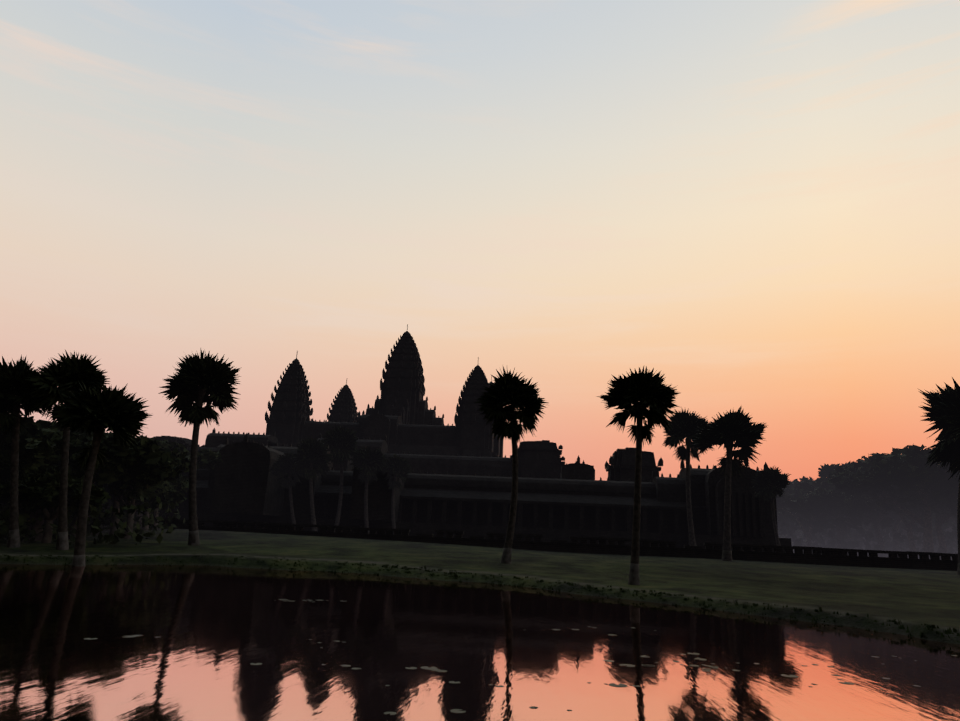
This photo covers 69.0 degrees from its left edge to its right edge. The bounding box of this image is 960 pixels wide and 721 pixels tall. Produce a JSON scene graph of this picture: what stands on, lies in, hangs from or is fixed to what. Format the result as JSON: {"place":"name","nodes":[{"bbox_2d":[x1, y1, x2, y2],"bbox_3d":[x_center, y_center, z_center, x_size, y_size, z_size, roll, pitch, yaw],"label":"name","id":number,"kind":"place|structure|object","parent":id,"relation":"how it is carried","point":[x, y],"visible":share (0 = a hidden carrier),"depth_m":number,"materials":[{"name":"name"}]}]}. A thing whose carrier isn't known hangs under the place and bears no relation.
{"place":"outdoors","nodes":[
{"label":"outdoors","id":0,"kind":"place"},
{"bbox_2d":[0,564,959,720],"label":"pond water","id":1,"kind":"structure","parent":0,"point":[210,634],"depth_m":16.58,"materials":[{"name":"black liquid"}]},
{"bbox_2d":[84,599,956,714],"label":"lily pads","id":2,"kind":"object","parent":1,"relation":"on","point":[459,711],"visible":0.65,"depth_m":15.24,"materials":[{"name":"plant"}]},
{"bbox_2d":[0,526,959,644],"bbox_3d":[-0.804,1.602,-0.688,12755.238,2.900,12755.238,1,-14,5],"label":"ground","id":3,"kind":"structure","parent":0,"point":[912,599],"depth_m":49.66,"materials":[{"name":"green plant"}]},
{"bbox_2d":[0,416,222,545],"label":"tree","id":4,"kind":"object","parent":3,"relation":"on","point":[157,466],"depth_m":58.49,"materials":[{"name":"plant"}]},
{"bbox_2d":[123,324,791,552],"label":"temple","id":5,"kind":"structure","parent":3,"relation":"on","point":[459,478],"depth_m":107.41,"materials":[{"name":"stone"}]},
{"bbox_2d":[0,350,959,565],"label":"sugar palm","id":6,"kind":"object","parent":3,"relation":"on","point":[91,400],"depth_m":59.18,"materials":[{"name":"plant"}]},
{"bbox_2d":[0,554,959,642],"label":"bank grass tufts","id":7,"kind":"object","parent":3,"relation":"on","point":[948,632],"visible":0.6,"depth_m":38.34,"materials":[{"name":"plant"}]},
{"bbox_2d":[8,529,959,584],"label":"sugar palm trunk feet","id":8,"kind":"object","parent":3,"relation":"on","point":[79,560],"visible":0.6,"depth_m":50.28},
{"bbox_2d":[70,515,957,570],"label":"terrace balustrade","id":9,"kind":"object","parent":3,"relation":"on","point":[837,556],"visible":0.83,"depth_m":76.22,"materials":[{"name":"stone"}]},
{"bbox_2d":[776,444,959,559],"bbox_3d":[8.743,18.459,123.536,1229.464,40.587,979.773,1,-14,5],"label":"forest","id":10,"kind":"object","parent":3,"relation":"on","point":[848,486],"depth_m":134.87,"materials":[{"name":"plant"}]},
{"bbox_2d":[0,0,959,481],"label":"sky","id":11,"kind":"structure","parent":0,"point":[753,205],"materials":[{"name":"orange"}]}
]}

